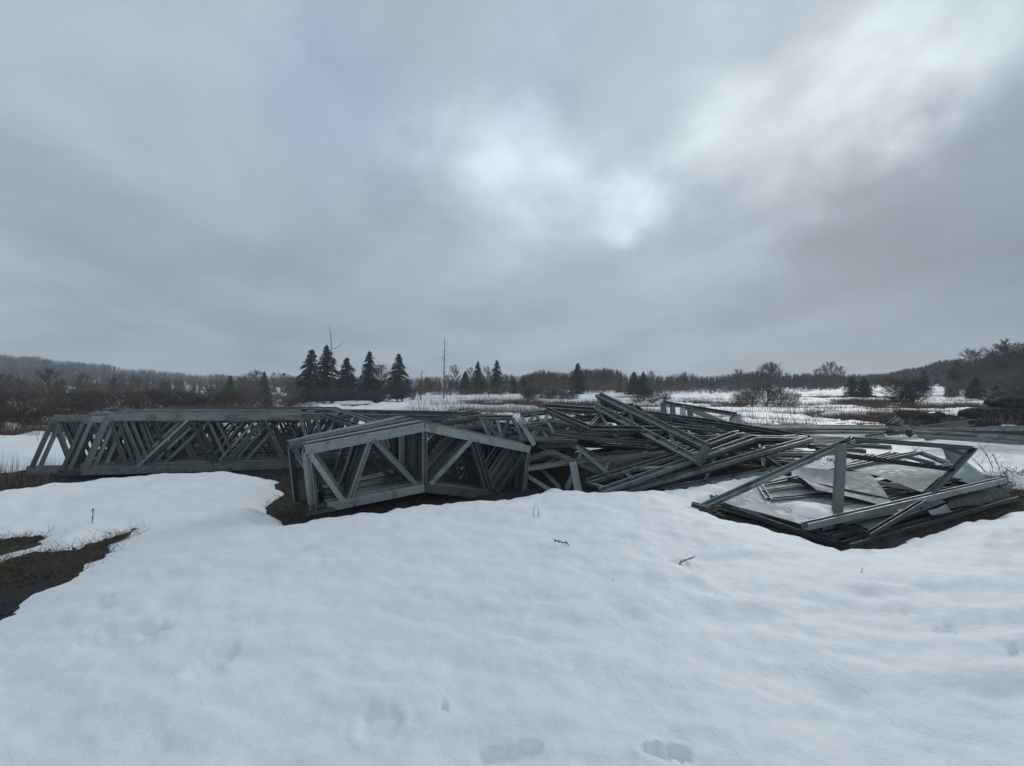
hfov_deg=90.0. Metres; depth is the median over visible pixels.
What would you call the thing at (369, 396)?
bush
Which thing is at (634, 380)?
spruce
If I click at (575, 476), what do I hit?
steel bar
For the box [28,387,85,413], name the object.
bush
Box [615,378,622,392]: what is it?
spruce
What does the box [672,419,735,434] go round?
roof truss
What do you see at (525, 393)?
bush
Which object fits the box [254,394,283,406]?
bush
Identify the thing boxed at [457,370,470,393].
spruce
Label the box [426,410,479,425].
roof truss
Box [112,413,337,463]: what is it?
roof truss
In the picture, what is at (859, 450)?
steel bar
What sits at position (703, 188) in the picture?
sky
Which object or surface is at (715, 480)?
roof truss
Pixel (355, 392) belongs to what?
bush
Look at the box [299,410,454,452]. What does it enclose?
roof truss
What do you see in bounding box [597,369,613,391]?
bare tree
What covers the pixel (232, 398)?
bush
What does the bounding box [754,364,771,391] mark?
bare tree
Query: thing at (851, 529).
steel bar
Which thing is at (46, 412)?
bush
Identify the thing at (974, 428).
steel bar
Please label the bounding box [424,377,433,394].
bare tree
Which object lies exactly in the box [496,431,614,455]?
roof truss
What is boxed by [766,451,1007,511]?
panel frame
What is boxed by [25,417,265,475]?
roof truss
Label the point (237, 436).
roof truss
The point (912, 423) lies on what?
steel bar
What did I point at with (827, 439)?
steel bar
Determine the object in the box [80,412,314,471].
roof truss
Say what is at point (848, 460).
metal sheet
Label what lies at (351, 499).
roof truss
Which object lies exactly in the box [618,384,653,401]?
bush
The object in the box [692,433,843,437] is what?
steel bar
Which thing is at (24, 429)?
grass
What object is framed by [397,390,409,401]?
bush
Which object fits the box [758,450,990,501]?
panel frame
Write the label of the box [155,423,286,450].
roof truss
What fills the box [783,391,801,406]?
bush
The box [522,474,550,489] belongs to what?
steel bar
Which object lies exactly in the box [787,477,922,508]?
steel bar
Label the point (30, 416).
bush
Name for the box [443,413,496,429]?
roof truss
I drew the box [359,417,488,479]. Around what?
roof truss
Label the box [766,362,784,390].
bare tree
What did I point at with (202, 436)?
roof truss
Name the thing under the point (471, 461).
roof truss
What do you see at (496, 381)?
spruce
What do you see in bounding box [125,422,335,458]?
roof truss
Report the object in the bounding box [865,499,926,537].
steel bar
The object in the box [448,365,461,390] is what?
bare tree
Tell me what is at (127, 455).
roof truss
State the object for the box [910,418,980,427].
steel bar
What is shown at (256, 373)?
bare tree
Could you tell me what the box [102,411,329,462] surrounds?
roof truss
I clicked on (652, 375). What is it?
bare tree
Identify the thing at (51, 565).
edge grass
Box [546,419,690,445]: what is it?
roof truss
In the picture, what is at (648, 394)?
bush
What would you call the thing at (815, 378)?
bare tree
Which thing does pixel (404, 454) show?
roof truss
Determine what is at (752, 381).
bare tree
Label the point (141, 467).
roof truss
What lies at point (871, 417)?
field grass
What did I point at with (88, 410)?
bush
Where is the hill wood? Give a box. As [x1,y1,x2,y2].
[0,354,302,390]
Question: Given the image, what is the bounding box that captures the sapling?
[978,444,996,465]
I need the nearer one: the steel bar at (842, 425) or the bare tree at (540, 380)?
the steel bar at (842, 425)
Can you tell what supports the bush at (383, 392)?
on the ground at (17, 597)
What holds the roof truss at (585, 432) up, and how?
on the roof truss at (536, 448)
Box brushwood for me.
[977,463,1023,497]
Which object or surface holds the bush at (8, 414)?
on the ground at (17, 597)
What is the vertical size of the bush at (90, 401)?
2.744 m
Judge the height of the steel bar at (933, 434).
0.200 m
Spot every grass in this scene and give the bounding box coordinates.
[0,400,326,445]
[0,458,1023,587]
[0,531,131,586]
[448,393,1016,435]
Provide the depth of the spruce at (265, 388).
94.73 m
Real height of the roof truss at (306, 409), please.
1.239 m
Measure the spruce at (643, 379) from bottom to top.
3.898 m
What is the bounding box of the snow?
[0,371,1023,765]
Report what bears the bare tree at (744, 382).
on the ground at (17, 597)
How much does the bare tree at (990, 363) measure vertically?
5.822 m
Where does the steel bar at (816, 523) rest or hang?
on the panel frame at (1010, 484)
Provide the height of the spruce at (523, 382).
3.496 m
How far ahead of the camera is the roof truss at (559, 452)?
11.60 m
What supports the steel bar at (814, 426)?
on the steel bar
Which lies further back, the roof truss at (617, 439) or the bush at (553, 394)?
the bush at (553, 394)
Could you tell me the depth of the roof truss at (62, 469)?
11.36 m
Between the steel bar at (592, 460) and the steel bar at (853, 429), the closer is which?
the steel bar at (592, 460)
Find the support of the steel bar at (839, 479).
on the metal sheet at (753, 500)
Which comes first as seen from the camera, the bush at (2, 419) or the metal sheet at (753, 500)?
the metal sheet at (753, 500)
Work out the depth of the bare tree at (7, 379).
60.21 m
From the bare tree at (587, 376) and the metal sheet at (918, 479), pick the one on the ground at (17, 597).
the bare tree at (587, 376)
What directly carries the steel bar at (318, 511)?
on the ground at (17, 597)
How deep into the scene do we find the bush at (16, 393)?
49.30 m
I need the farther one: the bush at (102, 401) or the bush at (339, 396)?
the bush at (339, 396)
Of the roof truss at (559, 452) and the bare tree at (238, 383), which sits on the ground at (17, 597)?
the bare tree at (238, 383)
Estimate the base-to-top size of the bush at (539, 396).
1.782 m
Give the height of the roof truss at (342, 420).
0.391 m
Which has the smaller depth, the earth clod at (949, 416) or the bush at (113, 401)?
the earth clod at (949, 416)
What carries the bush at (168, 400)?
on the ground at (17, 597)
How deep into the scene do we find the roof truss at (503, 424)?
12.85 m
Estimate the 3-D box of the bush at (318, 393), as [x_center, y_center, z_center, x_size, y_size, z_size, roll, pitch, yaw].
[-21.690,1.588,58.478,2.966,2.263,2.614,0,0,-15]
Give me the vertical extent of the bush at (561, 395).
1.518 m
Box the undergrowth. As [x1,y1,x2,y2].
[0,369,1023,408]
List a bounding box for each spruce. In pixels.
[221,376,238,393]
[256,372,273,396]
[291,350,324,402]
[303,345,339,397]
[333,358,362,400]
[355,350,386,400]
[385,353,411,399]
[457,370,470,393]
[470,362,487,393]
[486,360,505,393]
[508,376,518,393]
[519,375,527,390]
[569,363,589,393]
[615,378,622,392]
[622,372,639,394]
[636,371,650,391]
[841,377,857,396]
[850,378,879,397]
[919,370,931,390]
[943,360,965,386]
[963,377,990,399]
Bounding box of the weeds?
[0,449,59,489]
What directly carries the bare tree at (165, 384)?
on the ground at (17, 597)
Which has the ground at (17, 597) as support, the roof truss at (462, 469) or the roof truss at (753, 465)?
the roof truss at (462, 469)
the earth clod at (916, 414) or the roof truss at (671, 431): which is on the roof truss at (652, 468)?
the roof truss at (671, 431)
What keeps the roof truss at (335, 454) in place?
on the ground at (17, 597)
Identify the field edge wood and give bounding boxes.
[111,367,845,395]
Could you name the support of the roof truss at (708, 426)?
on the roof truss at (678, 421)
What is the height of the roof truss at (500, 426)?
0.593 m
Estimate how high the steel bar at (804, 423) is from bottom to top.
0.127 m
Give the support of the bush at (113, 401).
on the ground at (17, 597)
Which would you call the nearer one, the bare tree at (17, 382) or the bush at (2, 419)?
the bush at (2, 419)
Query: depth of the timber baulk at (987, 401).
23.00 m
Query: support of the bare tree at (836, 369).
on the ground at (17, 597)
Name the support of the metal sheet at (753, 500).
on the steel bar at (816, 523)
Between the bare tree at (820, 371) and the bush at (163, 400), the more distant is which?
the bare tree at (820, 371)
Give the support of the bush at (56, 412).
on the ground at (17, 597)
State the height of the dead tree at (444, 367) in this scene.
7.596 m
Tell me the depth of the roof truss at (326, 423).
12.98 m
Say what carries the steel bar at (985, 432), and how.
on the steel bar
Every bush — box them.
[0,390,35,411]
[0,391,18,409]
[0,402,43,426]
[0,406,22,429]
[0,410,12,428]
[1,386,46,411]
[21,392,47,411]
[27,395,75,413]
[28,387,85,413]
[29,407,54,424]
[43,406,89,426]
[46,388,106,413]
[46,409,70,420]
[61,411,97,424]
[73,390,103,410]
[74,405,100,413]
[77,390,118,411]
[85,388,146,411]
[115,392,142,408]
[128,390,168,408]
[130,387,194,407]
[159,388,209,405]
[159,394,179,406]
[178,393,210,405]
[186,392,225,405]
[192,388,236,405]
[208,387,262,405]
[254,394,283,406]
[278,395,300,406]
[309,390,325,402]
[312,388,332,403]
[323,390,338,403]
[329,385,351,400]
[342,390,356,400]
[347,389,365,400]
[363,390,381,401]
[372,391,384,402]
[373,386,392,400]
[390,389,403,401]
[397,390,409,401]
[406,387,421,399]
[517,386,537,399]
[522,386,541,399]
[536,388,548,397]
[540,390,551,398]
[547,388,560,398]
[552,390,567,398]
[564,391,577,398]
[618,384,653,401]
[637,386,661,402]
[656,391,671,402]
[729,390,753,406]
[737,386,766,406]
[746,383,784,406]
[765,387,794,405]
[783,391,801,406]
[860,374,940,405]
[875,379,942,405]
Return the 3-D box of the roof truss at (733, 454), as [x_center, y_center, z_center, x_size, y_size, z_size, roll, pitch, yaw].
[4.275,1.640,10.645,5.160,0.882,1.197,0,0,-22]
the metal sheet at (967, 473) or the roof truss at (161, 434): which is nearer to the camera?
the metal sheet at (967, 473)
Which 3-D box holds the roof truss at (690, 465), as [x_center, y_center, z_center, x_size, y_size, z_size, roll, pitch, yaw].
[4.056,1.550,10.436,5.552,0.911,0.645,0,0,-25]
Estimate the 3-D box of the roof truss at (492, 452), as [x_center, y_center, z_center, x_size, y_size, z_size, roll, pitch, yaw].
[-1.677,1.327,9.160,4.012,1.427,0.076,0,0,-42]
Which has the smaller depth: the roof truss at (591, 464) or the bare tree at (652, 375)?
the roof truss at (591, 464)
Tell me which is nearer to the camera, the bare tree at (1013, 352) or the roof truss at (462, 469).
the roof truss at (462, 469)
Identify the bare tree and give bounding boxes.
[0,372,17,395]
[5,378,33,398]
[31,367,67,393]
[72,373,90,394]
[103,378,123,393]
[126,376,143,393]
[156,381,172,392]
[234,376,246,391]
[239,373,253,389]
[249,368,266,391]
[268,372,277,391]
[275,372,289,392]
[376,363,389,388]
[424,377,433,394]
[441,374,449,390]
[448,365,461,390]
[466,367,476,386]
[482,366,490,387]
[525,374,535,385]
[534,373,543,388]
[541,371,555,389]
[552,374,559,387]
[556,373,570,388]
[583,371,593,386]
[591,370,601,385]
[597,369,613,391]
[646,370,656,389]
[654,380,661,390]
[663,380,670,393]
[733,369,743,386]
[742,377,748,389]
[749,374,758,386]
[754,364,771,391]
[754,371,762,392]
[762,362,776,386]
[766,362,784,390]
[775,368,785,386]
[783,373,791,386]
[800,372,809,383]
[811,369,821,383]
[818,365,827,382]
[821,361,836,380]
[831,364,838,382]
[834,366,845,384]
[950,357,979,383]
[957,347,995,377]
[975,354,1002,375]
[979,342,1023,372]
[991,337,1022,379]
[992,343,1023,372]
[1011,344,1023,372]
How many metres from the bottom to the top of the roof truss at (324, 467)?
1.427 m
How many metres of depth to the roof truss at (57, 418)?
11.20 m
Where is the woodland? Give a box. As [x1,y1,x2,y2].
[806,350,1023,385]
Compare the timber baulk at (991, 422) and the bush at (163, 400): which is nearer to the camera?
the timber baulk at (991, 422)
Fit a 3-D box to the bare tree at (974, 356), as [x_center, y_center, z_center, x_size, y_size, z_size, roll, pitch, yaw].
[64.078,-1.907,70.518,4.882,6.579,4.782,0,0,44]
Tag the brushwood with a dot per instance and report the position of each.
(1012, 489)
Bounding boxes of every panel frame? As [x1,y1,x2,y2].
[713,470,1012,543]
[717,487,1011,538]
[743,453,1015,530]
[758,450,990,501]
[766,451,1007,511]
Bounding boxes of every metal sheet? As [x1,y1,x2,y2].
[723,457,898,523]
[793,467,897,509]
[826,452,906,464]
[851,463,945,491]
[855,499,944,529]
[928,504,952,514]
[943,449,965,463]
[947,476,1008,508]
[953,462,985,483]
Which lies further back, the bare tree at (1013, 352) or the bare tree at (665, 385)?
the bare tree at (665, 385)
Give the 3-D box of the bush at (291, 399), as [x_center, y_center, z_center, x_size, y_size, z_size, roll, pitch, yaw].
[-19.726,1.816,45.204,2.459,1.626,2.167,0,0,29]
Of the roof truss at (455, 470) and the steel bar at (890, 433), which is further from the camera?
the steel bar at (890, 433)
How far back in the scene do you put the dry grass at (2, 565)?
6.61 m
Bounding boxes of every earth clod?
[895,410,944,423]
[903,418,929,424]
[945,414,960,417]
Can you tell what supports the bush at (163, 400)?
on the ground at (17, 597)
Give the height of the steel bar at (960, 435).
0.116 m
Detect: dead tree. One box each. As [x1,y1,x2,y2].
[328,324,340,395]
[419,371,423,399]
[441,337,448,397]
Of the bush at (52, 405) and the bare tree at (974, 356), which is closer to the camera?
the bush at (52, 405)
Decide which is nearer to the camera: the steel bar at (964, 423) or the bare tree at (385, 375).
the steel bar at (964, 423)
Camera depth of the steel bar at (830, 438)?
15.62 m
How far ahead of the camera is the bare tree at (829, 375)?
98.40 m
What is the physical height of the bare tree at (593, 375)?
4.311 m
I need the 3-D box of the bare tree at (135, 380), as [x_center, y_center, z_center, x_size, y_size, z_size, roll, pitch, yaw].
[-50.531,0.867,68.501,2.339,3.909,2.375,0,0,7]
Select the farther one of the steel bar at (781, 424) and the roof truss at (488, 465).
the steel bar at (781, 424)
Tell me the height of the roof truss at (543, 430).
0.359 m
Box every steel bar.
[300,496,323,503]
[304,507,334,515]
[308,501,326,508]
[518,421,535,445]
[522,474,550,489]
[539,469,560,488]
[564,474,572,490]
[569,461,581,490]
[575,445,609,475]
[691,501,709,511]
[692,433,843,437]
[693,443,711,463]
[720,503,838,546]
[746,424,903,425]
[748,423,880,424]
[758,426,888,427]
[769,468,791,475]
[771,428,891,430]
[784,425,884,426]
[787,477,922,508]
[801,477,1006,529]
[802,430,885,433]
[808,444,854,448]
[810,437,843,439]
[815,439,839,440]
[815,447,865,453]
[817,440,877,443]
[818,441,891,448]
[832,444,846,513]
[835,523,867,536]
[840,495,1018,547]
[865,432,885,437]
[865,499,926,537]
[876,480,929,492]
[885,423,900,426]
[886,430,905,435]
[887,416,899,424]
[889,426,913,427]
[892,427,1023,431]
[905,429,1023,434]
[908,418,921,424]
[908,421,920,425]
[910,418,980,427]
[912,430,1023,439]
[916,432,1023,437]
[918,434,1023,444]
[925,433,941,440]
[949,477,1007,485]
[987,426,1023,426]
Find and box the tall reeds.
[406,394,612,424]
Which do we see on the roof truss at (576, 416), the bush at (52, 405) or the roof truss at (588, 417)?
the roof truss at (588, 417)
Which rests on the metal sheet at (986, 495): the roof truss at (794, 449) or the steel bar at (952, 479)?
the steel bar at (952, 479)
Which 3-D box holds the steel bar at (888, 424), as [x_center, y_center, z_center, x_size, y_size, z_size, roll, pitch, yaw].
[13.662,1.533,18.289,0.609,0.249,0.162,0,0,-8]
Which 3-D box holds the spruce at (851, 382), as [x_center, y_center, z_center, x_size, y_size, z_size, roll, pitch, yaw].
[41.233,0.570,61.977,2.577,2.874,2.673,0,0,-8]
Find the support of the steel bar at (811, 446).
on the snow
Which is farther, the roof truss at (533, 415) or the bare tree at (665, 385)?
the bare tree at (665, 385)
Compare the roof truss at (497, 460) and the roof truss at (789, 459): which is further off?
the roof truss at (789, 459)
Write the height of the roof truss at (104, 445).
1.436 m
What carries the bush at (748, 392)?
on the ground at (17, 597)
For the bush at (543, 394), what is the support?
on the snow
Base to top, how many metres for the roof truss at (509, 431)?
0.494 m
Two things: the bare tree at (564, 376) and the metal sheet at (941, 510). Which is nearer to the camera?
the metal sheet at (941, 510)
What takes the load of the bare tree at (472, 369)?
on the ground at (17, 597)
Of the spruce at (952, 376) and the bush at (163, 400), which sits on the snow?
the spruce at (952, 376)
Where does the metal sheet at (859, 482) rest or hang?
on the metal sheet at (753, 500)
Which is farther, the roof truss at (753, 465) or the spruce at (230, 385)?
the spruce at (230, 385)
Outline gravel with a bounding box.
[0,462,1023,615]
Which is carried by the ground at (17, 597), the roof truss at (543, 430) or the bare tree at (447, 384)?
the bare tree at (447, 384)
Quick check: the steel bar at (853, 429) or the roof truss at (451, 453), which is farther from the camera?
the steel bar at (853, 429)
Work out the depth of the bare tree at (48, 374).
58.22 m
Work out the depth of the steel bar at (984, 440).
12.34 m
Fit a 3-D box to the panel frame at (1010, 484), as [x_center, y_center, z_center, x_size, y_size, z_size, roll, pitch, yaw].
[5.727,1.609,8.323,5.332,0.497,1.845,0,0,-26]
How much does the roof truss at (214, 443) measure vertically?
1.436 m
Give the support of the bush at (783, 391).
on the ground at (17, 597)
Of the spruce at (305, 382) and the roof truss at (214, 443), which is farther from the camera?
the spruce at (305, 382)
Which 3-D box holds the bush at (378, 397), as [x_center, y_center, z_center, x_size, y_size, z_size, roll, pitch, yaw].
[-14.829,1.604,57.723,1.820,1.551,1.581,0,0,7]
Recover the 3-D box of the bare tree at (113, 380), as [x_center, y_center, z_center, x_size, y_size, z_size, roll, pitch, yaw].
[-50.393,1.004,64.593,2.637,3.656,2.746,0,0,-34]
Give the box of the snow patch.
[781,501,833,517]
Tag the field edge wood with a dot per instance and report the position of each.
(625, 380)
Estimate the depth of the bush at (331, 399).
56.99 m
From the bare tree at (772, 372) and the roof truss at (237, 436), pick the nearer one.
the roof truss at (237, 436)
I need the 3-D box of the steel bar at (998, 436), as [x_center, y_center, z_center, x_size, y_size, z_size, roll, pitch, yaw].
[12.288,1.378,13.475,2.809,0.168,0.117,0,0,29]
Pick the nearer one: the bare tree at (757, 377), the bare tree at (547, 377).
the bare tree at (757, 377)
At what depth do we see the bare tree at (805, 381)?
93.03 m
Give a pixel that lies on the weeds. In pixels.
(46, 477)
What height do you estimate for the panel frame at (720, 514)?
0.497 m
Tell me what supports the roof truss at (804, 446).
on the roof truss at (816, 441)
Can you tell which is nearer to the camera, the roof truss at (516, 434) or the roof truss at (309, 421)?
the roof truss at (516, 434)
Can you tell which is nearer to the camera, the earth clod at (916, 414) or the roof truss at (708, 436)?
the roof truss at (708, 436)
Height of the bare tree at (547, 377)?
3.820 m
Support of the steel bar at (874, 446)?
on the snow
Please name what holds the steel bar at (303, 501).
on the ground at (17, 597)
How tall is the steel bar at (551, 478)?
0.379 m
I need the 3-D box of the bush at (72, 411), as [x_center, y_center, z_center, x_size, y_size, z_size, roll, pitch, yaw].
[-18.017,1.540,20.849,1.684,1.263,1.612,0,0,-21]
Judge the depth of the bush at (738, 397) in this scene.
39.95 m
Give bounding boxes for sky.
[0,0,1023,383]
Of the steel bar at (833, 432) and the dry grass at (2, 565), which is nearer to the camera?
the dry grass at (2, 565)
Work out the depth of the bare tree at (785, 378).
81.61 m
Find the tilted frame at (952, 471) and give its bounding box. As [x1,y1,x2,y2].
[698,436,977,511]
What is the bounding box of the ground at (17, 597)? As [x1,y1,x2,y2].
[0,379,1023,620]
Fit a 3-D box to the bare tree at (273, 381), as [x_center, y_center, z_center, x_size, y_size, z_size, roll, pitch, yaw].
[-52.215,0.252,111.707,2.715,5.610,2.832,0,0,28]
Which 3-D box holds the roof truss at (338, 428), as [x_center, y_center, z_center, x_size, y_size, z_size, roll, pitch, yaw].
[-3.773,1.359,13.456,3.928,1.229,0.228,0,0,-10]
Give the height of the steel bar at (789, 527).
0.240 m
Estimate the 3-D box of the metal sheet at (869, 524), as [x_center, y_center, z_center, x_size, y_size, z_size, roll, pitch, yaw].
[5.380,1.784,7.174,2.127,0.165,0.372,0,0,-29]
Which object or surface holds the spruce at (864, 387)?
on the snow
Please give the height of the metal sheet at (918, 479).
0.201 m
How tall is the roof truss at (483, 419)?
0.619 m
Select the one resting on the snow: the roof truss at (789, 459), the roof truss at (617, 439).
the roof truss at (789, 459)
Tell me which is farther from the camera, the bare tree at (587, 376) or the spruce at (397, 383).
the bare tree at (587, 376)
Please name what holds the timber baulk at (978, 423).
on the ground at (17, 597)
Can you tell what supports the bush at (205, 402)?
on the ground at (17, 597)
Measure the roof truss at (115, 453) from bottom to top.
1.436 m
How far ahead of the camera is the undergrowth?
71.69 m
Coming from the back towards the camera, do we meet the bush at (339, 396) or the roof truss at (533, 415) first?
the bush at (339, 396)
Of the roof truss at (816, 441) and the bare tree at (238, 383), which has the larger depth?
the bare tree at (238, 383)
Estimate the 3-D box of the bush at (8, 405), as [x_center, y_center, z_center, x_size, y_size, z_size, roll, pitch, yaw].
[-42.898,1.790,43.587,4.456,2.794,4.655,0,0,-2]
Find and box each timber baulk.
[937,418,1001,425]
[940,418,986,426]
[957,407,1023,419]
[962,419,1023,425]
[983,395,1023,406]
[991,396,1023,407]
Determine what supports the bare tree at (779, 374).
on the ground at (17, 597)
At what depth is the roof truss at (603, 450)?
11.71 m
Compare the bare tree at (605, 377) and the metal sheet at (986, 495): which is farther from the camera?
the bare tree at (605, 377)
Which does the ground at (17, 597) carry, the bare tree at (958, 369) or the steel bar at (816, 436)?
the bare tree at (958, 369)
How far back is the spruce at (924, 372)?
69.81 m
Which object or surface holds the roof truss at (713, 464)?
on the ground at (17, 597)
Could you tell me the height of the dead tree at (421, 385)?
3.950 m
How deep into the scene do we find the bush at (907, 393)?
41.49 m
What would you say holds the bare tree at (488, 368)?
on the ground at (17, 597)
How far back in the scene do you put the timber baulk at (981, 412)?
21.49 m
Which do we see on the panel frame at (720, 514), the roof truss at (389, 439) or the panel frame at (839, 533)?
the panel frame at (839, 533)
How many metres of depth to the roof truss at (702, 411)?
15.22 m
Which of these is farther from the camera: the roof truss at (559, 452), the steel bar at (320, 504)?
the roof truss at (559, 452)
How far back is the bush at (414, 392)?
61.46 m
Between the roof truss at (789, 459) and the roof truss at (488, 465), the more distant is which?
the roof truss at (789, 459)
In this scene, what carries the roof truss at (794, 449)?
on the ground at (17, 597)
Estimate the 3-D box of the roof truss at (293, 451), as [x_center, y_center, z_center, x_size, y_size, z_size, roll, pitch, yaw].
[-1.949,1.350,9.144,4.012,1.427,0.076,0,0,-44]
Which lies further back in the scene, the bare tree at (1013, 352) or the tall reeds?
the bare tree at (1013, 352)
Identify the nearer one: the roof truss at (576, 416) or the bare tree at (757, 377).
the roof truss at (576, 416)
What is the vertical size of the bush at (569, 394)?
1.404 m
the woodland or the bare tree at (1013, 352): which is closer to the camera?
the bare tree at (1013, 352)
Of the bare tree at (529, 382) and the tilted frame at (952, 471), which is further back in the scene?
the bare tree at (529, 382)
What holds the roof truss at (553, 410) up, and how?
on the roof truss at (662, 435)
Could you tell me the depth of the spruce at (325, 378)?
65.59 m
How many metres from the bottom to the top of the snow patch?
0.165 m
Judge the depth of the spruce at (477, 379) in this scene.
75.75 m
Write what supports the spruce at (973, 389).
on the snow
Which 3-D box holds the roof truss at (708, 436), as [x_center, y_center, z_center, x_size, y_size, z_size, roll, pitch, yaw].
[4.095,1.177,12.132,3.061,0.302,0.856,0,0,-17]
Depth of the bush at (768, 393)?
39.80 m
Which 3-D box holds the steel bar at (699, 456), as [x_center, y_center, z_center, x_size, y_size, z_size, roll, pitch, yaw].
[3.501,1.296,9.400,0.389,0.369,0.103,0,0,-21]
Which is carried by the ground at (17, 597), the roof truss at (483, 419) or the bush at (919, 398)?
the bush at (919, 398)
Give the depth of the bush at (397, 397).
58.45 m
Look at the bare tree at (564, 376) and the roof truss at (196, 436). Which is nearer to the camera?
the roof truss at (196, 436)
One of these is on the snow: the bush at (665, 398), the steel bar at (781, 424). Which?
the bush at (665, 398)
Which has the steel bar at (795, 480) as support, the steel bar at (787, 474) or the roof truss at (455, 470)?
the steel bar at (787, 474)
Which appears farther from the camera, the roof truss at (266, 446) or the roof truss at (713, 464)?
the roof truss at (266, 446)
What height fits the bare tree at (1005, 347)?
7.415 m
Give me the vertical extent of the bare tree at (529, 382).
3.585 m
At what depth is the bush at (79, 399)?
42.90 m
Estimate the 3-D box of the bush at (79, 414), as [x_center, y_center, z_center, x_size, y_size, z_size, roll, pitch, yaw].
[-17.315,1.641,20.550,1.308,1.081,1.153,0,0,3]
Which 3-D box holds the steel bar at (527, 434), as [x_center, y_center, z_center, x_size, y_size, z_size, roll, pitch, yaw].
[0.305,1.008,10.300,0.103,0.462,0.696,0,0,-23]
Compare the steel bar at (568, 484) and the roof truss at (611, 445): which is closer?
the steel bar at (568, 484)
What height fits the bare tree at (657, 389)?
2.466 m
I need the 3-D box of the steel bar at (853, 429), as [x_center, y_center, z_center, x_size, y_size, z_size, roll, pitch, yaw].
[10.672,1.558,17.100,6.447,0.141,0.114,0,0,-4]
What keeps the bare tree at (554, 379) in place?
on the ground at (17, 597)
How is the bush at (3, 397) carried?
on the ground at (17, 597)
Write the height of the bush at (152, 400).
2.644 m
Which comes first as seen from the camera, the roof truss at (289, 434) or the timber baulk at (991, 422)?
the roof truss at (289, 434)
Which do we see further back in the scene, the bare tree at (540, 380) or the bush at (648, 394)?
the bare tree at (540, 380)
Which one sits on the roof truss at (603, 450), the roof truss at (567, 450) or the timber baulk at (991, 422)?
the roof truss at (567, 450)
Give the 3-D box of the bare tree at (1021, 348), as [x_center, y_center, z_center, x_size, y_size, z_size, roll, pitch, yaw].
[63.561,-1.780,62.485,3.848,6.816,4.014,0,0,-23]
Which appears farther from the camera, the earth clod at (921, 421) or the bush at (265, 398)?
the bush at (265, 398)
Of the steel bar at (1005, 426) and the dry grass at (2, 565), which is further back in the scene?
the steel bar at (1005, 426)
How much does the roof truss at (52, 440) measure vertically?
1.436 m
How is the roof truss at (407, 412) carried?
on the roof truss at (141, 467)
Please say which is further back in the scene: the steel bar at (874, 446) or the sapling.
the steel bar at (874, 446)
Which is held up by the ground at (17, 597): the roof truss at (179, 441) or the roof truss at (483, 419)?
the roof truss at (179, 441)
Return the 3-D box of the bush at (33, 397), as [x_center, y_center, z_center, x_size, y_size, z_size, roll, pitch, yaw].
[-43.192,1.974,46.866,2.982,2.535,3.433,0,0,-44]
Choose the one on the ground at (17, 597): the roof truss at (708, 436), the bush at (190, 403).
the bush at (190, 403)
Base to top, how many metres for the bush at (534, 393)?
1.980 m
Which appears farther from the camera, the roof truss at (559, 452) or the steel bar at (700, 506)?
the roof truss at (559, 452)
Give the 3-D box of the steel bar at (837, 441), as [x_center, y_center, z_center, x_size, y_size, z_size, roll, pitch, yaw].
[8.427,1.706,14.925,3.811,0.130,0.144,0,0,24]
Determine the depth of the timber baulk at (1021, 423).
21.19 m
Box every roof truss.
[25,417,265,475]
[27,415,269,473]
[39,421,270,473]
[57,418,298,476]
[65,416,307,475]
[71,412,287,462]
[74,414,305,466]
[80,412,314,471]
[82,414,322,474]
[91,420,323,465]
[95,409,284,459]
[99,411,316,462]
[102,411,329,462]
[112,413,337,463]
[114,422,315,457]
[116,423,297,447]
[116,423,323,458]
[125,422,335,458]
[130,410,300,459]
[140,408,299,452]
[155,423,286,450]
[156,406,334,448]
[159,407,334,450]
[287,419,487,501]
[296,413,439,458]
[299,408,388,450]
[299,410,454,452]
[300,421,430,447]
[302,416,492,488]
[302,421,513,498]
[302,421,522,508]
[303,423,530,509]
[304,418,499,491]
[304,419,504,494]
[305,420,522,502]
[306,416,480,486]
[306,421,435,445]
[313,408,457,452]
[319,407,377,426]
[323,411,481,447]
[323,421,509,498]
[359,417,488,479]
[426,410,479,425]
[439,428,514,448]
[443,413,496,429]
[459,458,602,468]
[472,424,530,444]
[476,448,637,475]
[479,415,524,443]
[492,421,540,444]
[493,452,574,462]
[495,445,571,467]
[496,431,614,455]
[503,423,632,439]
[505,432,576,452]
[518,410,564,429]
[519,425,577,442]
[523,448,668,470]
[524,443,624,480]
[544,404,685,433]
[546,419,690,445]
[573,414,665,437]
[579,436,652,449]
[581,403,672,423]
[585,430,813,492]
[590,391,710,465]
[592,436,785,491]
[600,400,703,466]
[623,434,812,491]
[634,429,745,439]
[640,446,790,469]
[644,410,809,437]
[644,442,809,489]
[660,401,742,423]
[661,451,834,490]
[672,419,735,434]
[676,442,818,461]
[741,442,830,448]
[753,448,802,457]
[807,439,829,447]
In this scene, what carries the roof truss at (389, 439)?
on the ground at (17, 597)
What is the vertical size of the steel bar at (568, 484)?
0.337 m
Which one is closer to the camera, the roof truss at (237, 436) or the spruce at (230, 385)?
the roof truss at (237, 436)
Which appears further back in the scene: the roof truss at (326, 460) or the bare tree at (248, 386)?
the bare tree at (248, 386)
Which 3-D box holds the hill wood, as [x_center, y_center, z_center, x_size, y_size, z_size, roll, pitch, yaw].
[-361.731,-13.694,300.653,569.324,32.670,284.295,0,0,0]
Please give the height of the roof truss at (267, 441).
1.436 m

